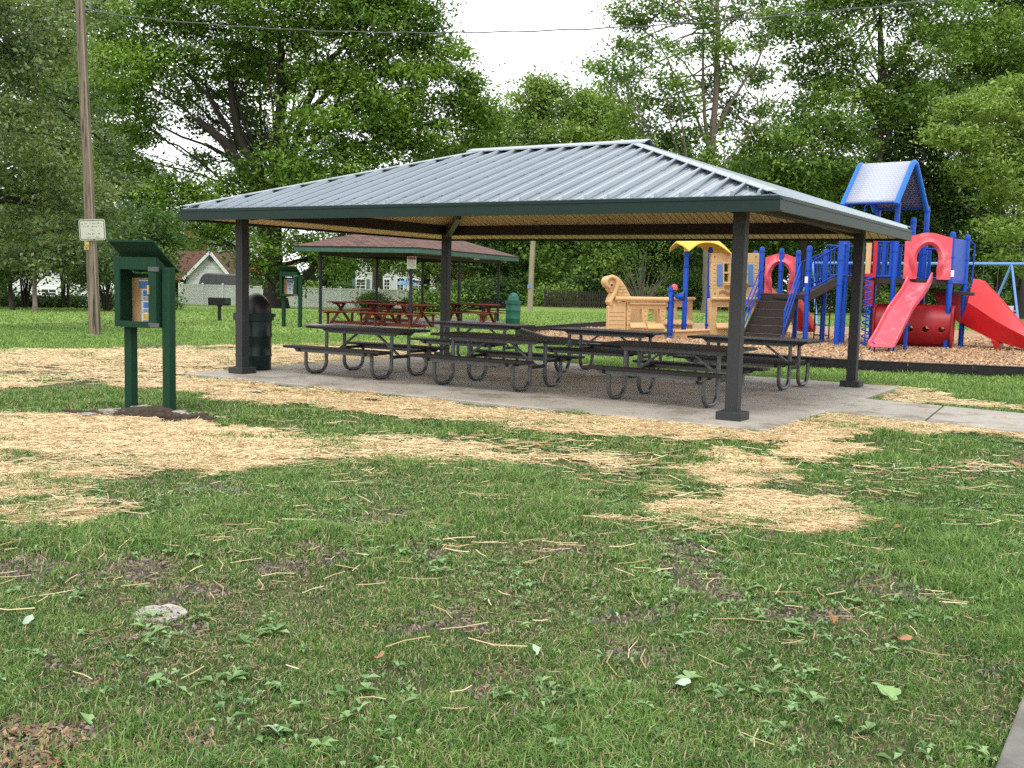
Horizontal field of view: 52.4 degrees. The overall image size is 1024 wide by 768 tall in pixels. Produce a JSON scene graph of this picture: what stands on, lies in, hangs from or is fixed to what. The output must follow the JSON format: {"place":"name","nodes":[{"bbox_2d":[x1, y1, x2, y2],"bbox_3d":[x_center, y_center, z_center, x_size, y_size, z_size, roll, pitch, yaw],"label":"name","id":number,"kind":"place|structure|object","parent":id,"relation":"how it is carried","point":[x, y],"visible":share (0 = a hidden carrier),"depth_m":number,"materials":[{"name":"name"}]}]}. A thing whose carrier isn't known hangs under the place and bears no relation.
{"place":"outdoors","nodes":[
{"label":"outdoors","id":0,"kind":"place"},
{"bbox_2d":[167,251,249,283],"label":"garage","id":1,"kind":"structure","parent":0,"point":[206,266],"depth_m":111.49,"materials":[{"name":"white"}]},
{"bbox_2d":[0,280,1023,767],"bbox_3d":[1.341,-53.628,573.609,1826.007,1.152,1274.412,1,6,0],"label":"ground","id":2,"kind":"structure","parent":0,"point":[518,550],"depth_m":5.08,"materials":[{"name":"plant"}]},
{"bbox_2d":[0,264,31,294],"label":"hedge shrub","id":3,"kind":"object","parent":2,"relation":"on","point":[3,275],"visible":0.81,"depth_m":43.85,"materials":[{"name":"green plant"}]},
{"bbox_2d":[0,286,59,307],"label":"shrub","id":4,"kind":"object","parent":2,"relation":"on","point":[4,299],"visible":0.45,"depth_m":46.42,"materials":[{"name":"green plant"}]},
{"bbox_2d":[0,247,65,307],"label":"tree","id":5,"kind":"object","parent":2,"relation":"on","point":[25,295],"visible":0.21,"depth_m":45.29,"materials":[{"name":"green plant"}]},
{"bbox_2d":[0,194,77,309],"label":"thin tree","id":6,"kind":"object","parent":2,"relation":"on","point":[11,299],"visible":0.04,"depth_m":43.85,"materials":[{"name":"green plant"}]},
{"bbox_2d":[14,290,87,308],"bbox_3d":[-20.695,-3.654,47.984,4.348,1.447,3.910,1,6,0],"label":"shrub","id":7,"kind":"object","parent":2,"relation":"on","point":[56,301],"visible":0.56,"depth_m":47.23,"materials":[{"name":"green plant"}]},
{"bbox_2d":[0,208,126,312],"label":"thin tree","id":8,"kind":"object","parent":2,"relation":"on","point":[60,260],"visible":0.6,"depth_m":41.70,"materials":[{"name":"green plant"}]},
{"bbox_2d":[23,232,115,307],"bbox_3d":[-20.157,-5.282,46.347,4.981,4.053,4.126,1,6,0],"label":"tree","id":9,"kind":"object","parent":2,"relation":"on","point":[63,294],"visible":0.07,"depth_m":46.75,"materials":[{"name":"green plant"}]},
{"bbox_2d":[0,0,160,254],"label":"overhanging tree","id":10,"kind":"object","parent":2,"relation":"on","point":[62,183],"visible":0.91,"depth_m":28.18,"materials":[{"name":"green plant"}]},
{"bbox_2d":[0,0,160,233],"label":"leafy tree","id":11,"kind":"object","parent":2,"relation":"on","point":[93,114],"visible":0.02,"depth_m":88.84,"materials":[{"name":"green plant"}]},
{"bbox_2d":[12,235,148,300],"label":"house","id":12,"kind":"structure","parent":2,"relation":"on","point":[49,287],"depth_m":74.73,"materials":[{"name":"white"}]},
{"bbox_2d":[75,0,100,334],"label":"utility pole","id":13,"kind":"object","parent":2,"relation":"on","point":[91,252],"visible":0.92,"depth_m":26.31,"materials":[{"name":"brown wood"}]},
{"bbox_2d":[79,219,105,240],"bbox_3d":[-10.649,-3.916,26.450,0.681,0.558,0.134,1,6,-2],"label":"park sign","id":14,"kind":"object","parent":13,"relation":"attached to","point":[91,229],"visible":1,"depth_m":26.40,"materials":[{"name":"white metal"}]},
{"bbox_2d":[92,0,937,33],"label":"overhead cable","id":15,"kind":"object","parent":13,"relation":"attached to","point":[553,29],"visible":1,"depth_m":20.92,"materials":[{"name":"metal"}]},
{"bbox_2d":[43,249,147,310],"bbox_3d":[-17.163,-4.404,43.866,4.728,2.859,4.502,1,6,0],"label":"tree","id":16,"kind":"object","parent":2,"relation":"on","point":[106,276],"visible":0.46,"depth_m":43.23,"materials":[{"name":"green plant"}]},
{"bbox_2d":[108,240,178,409],"bbox_3d":[-4.119,-0.528,11.770,0.732,2.166,0.415,4,6,23],"label":"notice board","id":17,"kind":"object","parent":2,"relation":"on","point":[142,300],"visible":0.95,"depth_m":11.65,"materials":[{"name":"green paint"}]},
{"bbox_2d":[114,257,158,327],"bbox_3d":[-4.193,-1.023,11.630,0.645,0.785,0.049,4,6,23],"label":"door","id":18,"kind":"structure","parent":17,"relation":"in","point":[130,263],"depth_m":11.59,"materials":[{"name":"green paint"}]},
{"bbox_2d":[81,199,211,297],"bbox_3d":[-22.070,-7.753,61.505,7.333,6.669,9.497,-2,6,-31],"label":"leaning dark tree","id":19,"kind":"object","parent":2,"relation":"on","point":[170,235],"visible":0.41,"depth_m":60.24,"materials":[{"name":"green plant"}]},
{"bbox_2d":[99,234,198,273],"bbox_3d":[-16.046,-4.931,45.376,4.314,3.687,4.288,-1,6,-24],"label":"hedge shrub","id":20,"kind":"object","parent":2,"relation":"on","point":[133,271],"visible":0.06,"depth_m":44.76,"materials":[{"name":"green plant"}]},
{"bbox_2d":[92,405,208,418],"bbox_3d":[-4.090,0.407,11.617,1.548,0.327,0.495,1,6,0],"label":"soil mound","id":21,"kind":"object","parent":2,"relation":"on","point":[153,411],"visible":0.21,"depth_m":11.53,"materials":[{"name":"brown soil"}]},
{"bbox_2d":[132,604,187,623],"bbox_3d":[-1.667,1.107,4.950,0.258,0.050,0.245,0,7,0],"label":"rock","id":22,"kind":"object","parent":2,"relation":"on","point":[173,613],"visible":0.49,"depth_m":4.94,"materials":[{"name":"grey stone"}]},
{"bbox_2d":[160,413,217,421],"bbox_3d":[-3.651,0.431,11.514,0.902,0.238,0.356,1,6,0],"label":"soil mound","id":23,"kind":"object","parent":2,"relation":"on","point":[177,416],"visible":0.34,"depth_m":11.41,"materials":[{"name":"brown soil"}]},
{"bbox_2d":[208,297,230,320],"bbox_3d":[-10.240,-2.591,36.431,0.720,0.850,0.350,1,6,-3],"label":"park grill","id":24,"kind":"object","parent":2,"relation":"on","point":[219,302],"visible":0.85,"depth_m":36.27,"materials":[{"name":"black metal"}]},
{"bbox_2d":[199,273,259,285],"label":"trailer cover","id":25,"kind":"object","parent":2,"relation":"on","point":[216,279],"visible":0.3,"depth_m":100.57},
{"bbox_2d":[184,225,294,285],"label":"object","id":26,"kind":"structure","parent":2,"relation":"on","point":[234,250],"depth_m":126.97,"materials":[{"name":"green plant"}]},
{"bbox_2d":[0,627,490,767],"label":"wood chips","id":27,"kind":"object","parent":2,"relation":"on","point":[42,755],"visible":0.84,"depth_m":3.55,"materials":[{"name":"brown wood"}]},
{"bbox_2d":[41,0,531,307],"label":"huge maple","id":28,"kind":"object","parent":2,"relation":"on","point":[279,151],"visible":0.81,"depth_m":73.48,"materials":[{"name":"green plant"}]},
{"bbox_2d":[279,266,301,326],"bbox_3d":[-7.159,-2.737,33.787,0.732,2.166,0.415,3,6,14],"label":"notice board","id":29,"kind":"object","parent":2,"relation":"on","point":[289,285],"visible":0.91,"depth_m":33.69,"materials":[{"name":"green paint"}]},
{"bbox_2d":[279,272,297,295],"bbox_3d":[-7.219,-3.231,33.635,0.645,0.785,0.049,3,6,14],"label":"door","id":30,"kind":"structure","parent":29,"relation":"in","point":[294,274],"depth_m":33.61,"materials":[{"name":"green paint"}]},
{"bbox_2d":[178,282,417,307],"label":"white fence","id":31,"kind":"object","parent":2,"relation":"on","point":[201,293],"visible":0.57,"depth_m":94.80,"materials":[{"name":"plastic"}]},
{"bbox_2d":[330,233,407,288],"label":"pale tree","id":32,"kind":"object","parent":2,"relation":"on","point":[380,279],"visible":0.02,"depth_m":99.05,"materials":[{"name":"green plant"}]},
{"bbox_2d":[347,289,397,307],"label":"bright bush","id":33,"kind":"object","parent":2,"relation":"on","point":[369,296],"visible":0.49,"depth_m":87.30,"materials":[{"name":"green plant"}]},
{"bbox_2d":[352,258,438,292],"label":"house","id":34,"kind":"structure","parent":2,"relation":"on","point":[388,283],"depth_m":117.40,"materials":[{"name":"white"}]},
{"bbox_2d":[303,318,505,328],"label":"shelter slab","id":35,"kind":"structure","parent":2,"relation":"on","point":[423,321],"depth_m":37.49,"materials":[{"name":"concrete"}]},
{"bbox_2d":[318,301,391,325],"bbox_3d":[-5.365,-2.445,35.945,2.000,0.765,1.730,4,6,26],"label":"wooden table","id":36,"kind":"object","parent":35,"relation":"on","point":[352,312],"visible":0.8,"depth_m":35.82,"materials":[{"name":"red wood"}]},
{"bbox_2d":[352,300,418,321],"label":"wooden table","id":37,"kind":"object","parent":35,"relation":"on","point":[402,309],"visible":0.63,"depth_m":39.15,"materials":[{"name":"red wood"}]},
{"bbox_2d":[365,303,439,327],"bbox_3d":[-3.610,-2.304,34.950,2.000,0.765,1.730,4,6,29],"label":"wooden table","id":38,"kind":"object","parent":35,"relation":"on","point":[421,313],"visible":0.95,"depth_m":34.77,"materials":[{"name":"red wood"}]},
{"bbox_2d":[293,234,518,327],"bbox_3d":[-3.522,-3.965,38.782,4.612,3.344,10.012,3,6,19],"label":"shelter","id":39,"kind":"object","parent":35,"relation":"on","point":[374,247],"visible":0.81,"depth_m":35.12,"materials":[{"name":"brown"}]},
{"bbox_2d":[436,303,504,322],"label":"wooden table","id":40,"kind":"object","parent":35,"relation":"on","point":[481,313],"visible":0.73,"depth_m":37.92,"materials":[{"name":"red wood"}]},
{"bbox_2d":[479,299,519,320],"bbox_3d":[-0.529,-2.996,42.462,1.600,0.870,0.445,3,6,11],"label":"wooden bench","id":41,"kind":"object","parent":35,"relation":"on","point":[503,306],"visible":0.5,"depth_m":42.61,"materials":[{"name":"brown wood"}]},
{"bbox_2d":[384,150,462,310],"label":"dark tree","id":42,"kind":"object","parent":2,"relation":"on","point":[427,281],"depth_m":85.22,"materials":[{"name":"green plant"}]},
{"bbox_2d":[395,280,479,311],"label":"edge shrub","id":43,"kind":"object","parent":2,"relation":"on","point":[431,297],"visible":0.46,"depth_m":73.26,"materials":[{"name":"green plant"}]},
{"bbox_2d":[425,266,483,310],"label":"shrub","id":44,"kind":"object","parent":2,"relation":"on","point":[437,277],"visible":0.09,"depth_m":79.07,"materials":[{"name":"green plant"}]},
{"bbox_2d":[426,268,506,310],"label":"edge shrub","id":45,"kind":"object","parent":2,"relation":"on","point":[473,288],"visible":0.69,"depth_m":75.75,"materials":[{"name":"green plant"}]},
{"bbox_2d":[428,241,528,281],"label":"edge tree","id":46,"kind":"object","parent":2,"relation":"on","point":[481,268],"visible":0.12,"depth_m":81.13,"materials":[{"name":"green plant"}]},
{"bbox_2d":[430,97,533,277],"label":"green tree","id":47,"kind":"object","parent":2,"relation":"on","point":[514,142],"visible":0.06,"depth_m":95.28,"materials":[{"name":"green plant"}]},
{"bbox_2d":[480,271,528,305],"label":"edge shrub","id":48,"kind":"object","parent":2,"relation":"on","point":[510,283],"visible":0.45,"depth_m":77.92,"materials":[{"name":"green plant"}]},
{"bbox_2d":[0,184,1011,299],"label":"woods","id":49,"kind":"object","parent":2,"relation":"on","point":[314,278],"depth_m":129.78,"materials":[{"name":"green plant"}]},
{"bbox_2d":[0,344,1023,746],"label":"straw","id":50,"kind":"object","parent":2,"relation":"on","point":[150,436],"visible":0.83,"depth_m":10.14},
{"bbox_2d":[0,407,1023,767],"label":"weeds","id":51,"kind":"object","parent":2,"relation":"on","point":[272,629],"visible":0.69,"depth_m":5.18,"materials":[{"name":"green plant"}]},
{"bbox_2d":[0,426,1023,767],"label":"thatch","id":52,"kind":"object","parent":2,"relation":"on","point":[528,600],"visible":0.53,"depth_m":5.17,"materials":[{"name":"beige plant"}]},
{"bbox_2d":[0,389,1023,767],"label":"soil crumbs","id":53,"kind":"object","parent":2,"relation":"on","point":[304,573],"visible":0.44,"depth_m":5.33,"materials":[{"name":"brown soil"}]},
{"bbox_2d":[505,293,521,323],"bbox_3d":[0.059,-2.859,39.408,0.661,1.200,0.633,1,6,0],"label":"trash can","id":54,"kind":"object","parent":2,"relation":"on","point":[513,303],"visible":0.95,"depth_m":39.19,"materials":[{"name":"green plastic"}]},
{"bbox_2d":[468,141,563,291],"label":"edge tree","id":55,"kind":"object","parent":2,"relation":"on","point":[526,264],"visible":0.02,"depth_m":86.08,"materials":[{"name":"green plant"}]},
{"bbox_2d":[527,241,535,310],"bbox_3d":[1.178,-7.142,61.793,0.470,5.607,0.355,1,6,0],"label":"wooden pole","id":56,"kind":"object","parent":2,"relation":"on","point":[530,286],"visible":0.84,"depth_m":61.75,"materials":[{"name":"brown wood"}]},
{"bbox_2d":[185,355,898,431],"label":"slab","id":57,"kind":"structure","parent":2,"relation":"on","point":[463,387],"depth_m":15.35,"materials":[{"name":"concrete"}]},
{"bbox_2d":[233,293,275,370],"bbox_3d":[-4.295,-0.878,17.357,0.699,1.272,0.671,1,6,0],"label":"trash can","id":58,"kind":"object","parent":57,"relation":"on","point":[261,317],"visible":0.73,"depth_m":17.14,"materials":[{"name":"green plastic"}]},
{"bbox_2d":[283,325,448,379],"bbox_3d":[-2.358,-0.535,16.949,1.980,0.764,1.828,5,7,32],"label":"picnic table","id":59,"kind":"object","parent":57,"relation":"on","point":[343,349],"visible":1,"depth_m":16.74,"materials":[{"name":"black metal"}]},
{"bbox_2d":[411,321,537,366],"bbox_3d":[-0.605,-0.784,19.959,1.980,0.764,1.828,5,7,32],"label":"picnic table","id":60,"kind":"object","parent":57,"relation":"on","point":[458,325],"visible":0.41,"depth_m":19.57,"materials":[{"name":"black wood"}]},
{"bbox_2d":[409,331,584,391],"bbox_3d":[-0.203,-0.355,15.655,1.980,0.764,1.828,5,7,31],"label":"picnic table","id":61,"kind":"object","parent":57,"relation":"on","point":[469,358],"visible":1,"depth_m":15.44,"materials":[{"name":"black metal"}]},
{"bbox_2d":[178,139,913,421],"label":"pavilion","id":62,"kind":"structure","parent":57,"relation":"on","point":[634,190],"depth_m":15.24,"materials":[{"name":"grey paint"}]},
{"bbox_2d":[535,327,670,377],"bbox_3d":[1.709,-0.567,18.319,1.980,0.764,1.828,5,6,31],"label":"picnic table","id":63,"kind":"object","parent":57,"relation":"on","point":[590,348],"visible":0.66,"depth_m":18.05,"materials":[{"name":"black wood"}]},
{"bbox_2d":[582,340,769,407],"bbox_3d":[2.260,-0.157,14.251,1.980,0.764,1.828,5,7,32],"label":"picnic table","id":64,"kind":"object","parent":57,"relation":"on","point":[653,373],"visible":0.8,"depth_m":14.01,"materials":[{"name":"black metal"}]},
{"bbox_2d":[673,334,830,390],"bbox_3d":[3.882,-0.363,16.791,1.980,0.764,1.828,5,7,33],"label":"picnic table","id":65,"kind":"object","parent":57,"relation":"on","point":[778,361],"visible":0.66,"depth_m":16.50,"materials":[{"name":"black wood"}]},
{"bbox_2d":[492,241,591,288],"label":"edge tree","id":66,"kind":"object","parent":2,"relation":"on","point":[546,251],"visible":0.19,"depth_m":79.02,"materials":[{"name":"green plant"}]},
{"bbox_2d":[517,279,590,306],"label":"edge shrub","id":67,"kind":"object","parent":2,"relation":"on","point":[538,297],"visible":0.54,"depth_m":73.01,"materials":[{"name":"green plant"}]},
{"bbox_2d":[495,63,655,286],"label":"light round tree","id":68,"kind":"object","parent":2,"relation":"on","point":[545,94],"visible":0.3,"depth_m":100.99,"materials":[{"name":"green plant"}]},
{"bbox_2d":[543,263,628,306],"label":"edge shrub","id":69,"kind":"object","parent":2,"relation":"on","point":[579,281],"visible":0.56,"depth_m":75.57,"materials":[{"name":"green plant"}]},
{"bbox_2d":[544,289,667,309],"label":"picket fence","id":70,"kind":"object","parent":2,"relation":"on","point":[580,302],"visible":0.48,"depth_m":71.75,"materials":[{"name":"brown wood"}]},
{"bbox_2d":[558,241,670,293],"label":"edge tree","id":71,"kind":"object","parent":2,"relation":"on","point":[600,252],"visible":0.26,"depth_m":77.13,"materials":[{"name":"green plant"}]},
{"bbox_2d":[609,241,681,296],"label":"bare stemmed bush","id":72,"kind":"object","parent":2,"relation":"on","point":[654,288],"visible":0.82,"depth_m":67.43,"materials":[{"name":"green plant"}]},
{"bbox_2d":[621,241,702,290],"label":"edge tree","id":73,"kind":"object","parent":2,"relation":"on","point":[677,262],"visible":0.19,"depth_m":81.85,"materials":[{"name":"green plant"}]},
{"bbox_2d":[630,280,696,309],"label":"edge shrub","id":74,"kind":"object","parent":2,"relation":"on","point":[662,291],"visible":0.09,"depth_m":73.70,"materials":[{"name":"green plant"}]},
{"bbox_2d":[631,143,727,283],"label":"edge tree","id":75,"kind":"object","parent":2,"relation":"on","point":[700,267],"visible":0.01,"depth_m":90.18,"materials":[{"name":"green plant"}]},
{"bbox_2d":[651,266,726,309],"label":"edge shrub","id":76,"kind":"object","parent":2,"relation":"on","point":[694,284],"visible":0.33,"depth_m":75.53,"materials":[{"name":"green plant"}]},
{"bbox_2d":[561,0,819,312],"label":"open tall tree","id":77,"kind":"object","parent":2,"relation":"on","point":[671,139],"visible":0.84,"depth_m":64.36,"materials":[{"name":"green plant"}]},
{"bbox_2d":[675,143,772,278],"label":"edge tree","id":78,"kind":"object","parent":2,"relation":"on","point":[722,242],"visible":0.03,"depth_m":80.18,"materials":[{"name":"green plant"}]},
{"bbox_2d":[518,323,1023,377],"bbox_3d":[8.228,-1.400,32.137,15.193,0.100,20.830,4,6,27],"label":"playground chips","id":79,"kind":"object","parent":2,"relation":"on","point":[914,354],"visible":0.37,"depth_m":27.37,"materials":[{"name":"brown wood"}]},
{"bbox_2d":[549,339,578,346],"bbox_3d":[1.315,-1.092,26.762,0.130,0.215,1.353,-3,7,-36],"label":"border timber","id":80,"kind":"object","parent":79,"relation":"on","point":[565,342],"visible":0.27,"depth_m":26.61,"materials":[{"name":"black plastic"}]},
{"bbox_2d":[601,241,758,337],"bbox_3d":[5.187,-2.992,32.471,5.859,3.396,1.818,-1,6,-25],"label":"play ship","id":81,"kind":"object","parent":79,"relation":"on","point":[625,310],"visible":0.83,"depth_m":32.36,"materials":[{"name":"beige plastic"}]},
{"bbox_2d":[818,358,907,371],"bbox_3d":[7.104,-0.397,21.105,1.722,0.215,0.130,4,6,23],"label":"border timber","id":82,"kind":"object","parent":79,"relation":"on","point":[877,365],"visible":0.67,"depth_m":21.00,"materials":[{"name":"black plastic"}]},
{"bbox_2d":[744,160,1023,351],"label":"play structure","id":83,"kind":"object","parent":79,"relation":"on","point":[983,308],"visible":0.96,"depth_m":30.25,"materials":[{"name":"red plastic"}]},
{"bbox_2d":[791,262,1023,325],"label":"swing set","id":84,"kind":"object","parent":79,"relation":"on","point":[1011,264],"visible":0.47,"depth_m":41.05,"materials":[{"name":"metal"}]},
{"bbox_2d":[871,304,955,347],"bbox_3d":[11.769,-1.721,30.513,2.181,1.260,1.320,4,6,25],"label":"crawl tube","id":85,"kind":"object","parent":79,"relation":"on","point":[934,319],"visible":0.62,"depth_m":29.91,"materials":[{"name":"red plastic"}]},
{"bbox_2d":[907,361,972,374],"bbox_3d":[8.464,-0.316,20.630,1.226,0.215,0.130,3,6,13],"label":"border timber","id":86,"kind":"object","parent":79,"relation":"on","point":[961,369],"visible":0.92,"depth_m":20.58,"materials":[{"name":"black plastic"}]},
{"bbox_2d":[972,364,1023,376],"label":"border timber","id":87,"kind":"object","parent":79,"relation":"on","point":[990,370],"visible":0.97,"depth_m":20.35,"materials":[{"name":"black plastic"}]},
{"bbox_2d":[724,151,832,290],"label":"edge tree","id":88,"kind":"object","parent":2,"relation":"on","point":[772,248],"visible":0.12,"depth_m":77.36,"materials":[{"name":"green plant"}]},
{"bbox_2d":[717,100,906,301],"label":"leafy tree","id":89,"kind":"object","parent":2,"relation":"on","point":[792,173],"visible":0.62,"depth_m":66.22,"materials":[{"name":"green plant"}]},
{"bbox_2d":[774,157,856,279],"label":"edge tree","id":90,"kind":"object","parent":2,"relation":"on","point":[818,248],"visible":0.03,"depth_m":80.14,"materials":[{"name":"green plant"}]},
{"bbox_2d":[782,267,850,312],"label":"edge shrub","id":91,"kind":"object","parent":2,"relation":"on","point":[818,301],"visible":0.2,"depth_m":75.72,"materials":[{"name":"green plant"}]},
{"bbox_2d":[818,274,882,312],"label":"edge shrub","id":92,"kind":"object","parent":2,"relation":"on","point":[849,299],"visible":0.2,"depth_m":78.32,"materials":[{"name":"green plant"}]},
{"bbox_2d":[813,151,897,291],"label":"edge tree","id":93,"kind":"object","parent":2,"relation":"on","point":[828,242],"depth_m":84.58,"materials":[{"name":"green plant"}]},
{"bbox_2d":[826,149,933,299],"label":"edge tree","id":94,"kind":"object","parent":2,"relation":"on","point":[850,258],"visible":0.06,"depth_m":80.29,"materials":[{"name":"green plant"}]},
{"bbox_2d":[740,0,1023,314],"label":"tall tree","id":95,"kind":"object","parent":2,"relation":"on","point":[926,33],"visible":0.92,"depth_m":70.97,"materials":[{"name":"green plant"}]},
{"bbox_2d":[872,682,900,700],"bbox_3d":[1.490,1.220,4.140,0.075,0.040,0.114,-1,6,-21],"label":"fallen leaf","id":96,"kind":"object","parent":2,"relation":"on","point":[891,692],"visible":1,"depth_m":4.12,"materials":[{"name":"green plant"}]},
{"bbox_2d":[862,287,934,312],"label":"edge shrub","id":97,"kind":"object","parent":2,"relation":"on","point":[883,298],"visible":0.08,"depth_m":73.16,"materials":[{"name":"green plant"}]},
{"bbox_2d":[830,68,1016,303],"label":"dense dark tree","id":98,"kind":"object","parent":2,"relation":"on","point":[946,217],"visible":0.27,"depth_m":78.70,"materials":[{"name":"green plant"}]},
{"bbox_2d":[927,268,960,304],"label":"edge shrub","id":99,"kind":"object","parent":2,"relation":"on","point":[931,297],"visible":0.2,"depth_m":79.38,"materials":[{"name":"green plant"}]},
{"bbox_2d":[897,69,1023,318],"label":"feathery tree","id":100,"kind":"object","parent":2,"relation":"on","point":[987,103],"visible":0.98,"depth_m":56.40,"materials":[{"name":"green plant"}]},
{"bbox_2d":[898,0,1023,296],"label":"dense dark tree","id":101,"kind":"object","parent":2,"relation":"on","point":[1011,60],"visible":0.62,"depth_m":77.98,"materials":[{"name":"green plant"}]},
{"bbox_2d":[996,696,1023,767],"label":"walkway","id":102,"kind":"structure","parent":2,"relation":"on","point":[1012,754],"depth_m":3.62,"materials":[{"name":"concrete"}]},
{"bbox_2d":[0,0,1023,290],"label":"sky","id":103,"kind":"structure","parent":0,"point":[519,50],"materials":[{"name":"white"}]},
{"bbox_2d":[826,399,941,421],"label":"path","id":104,"kind":"structure","parent":0,"point":[895,410],"depth_m":13.83,"materials":[{"name":"concrete"}]},
{"bbox_2d":[926,406,1023,432],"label":"path","id":105,"kind":"structure","parent":0,"point":[961,416],"depth_m":13.08,"materials":[{"name":"concrete"}]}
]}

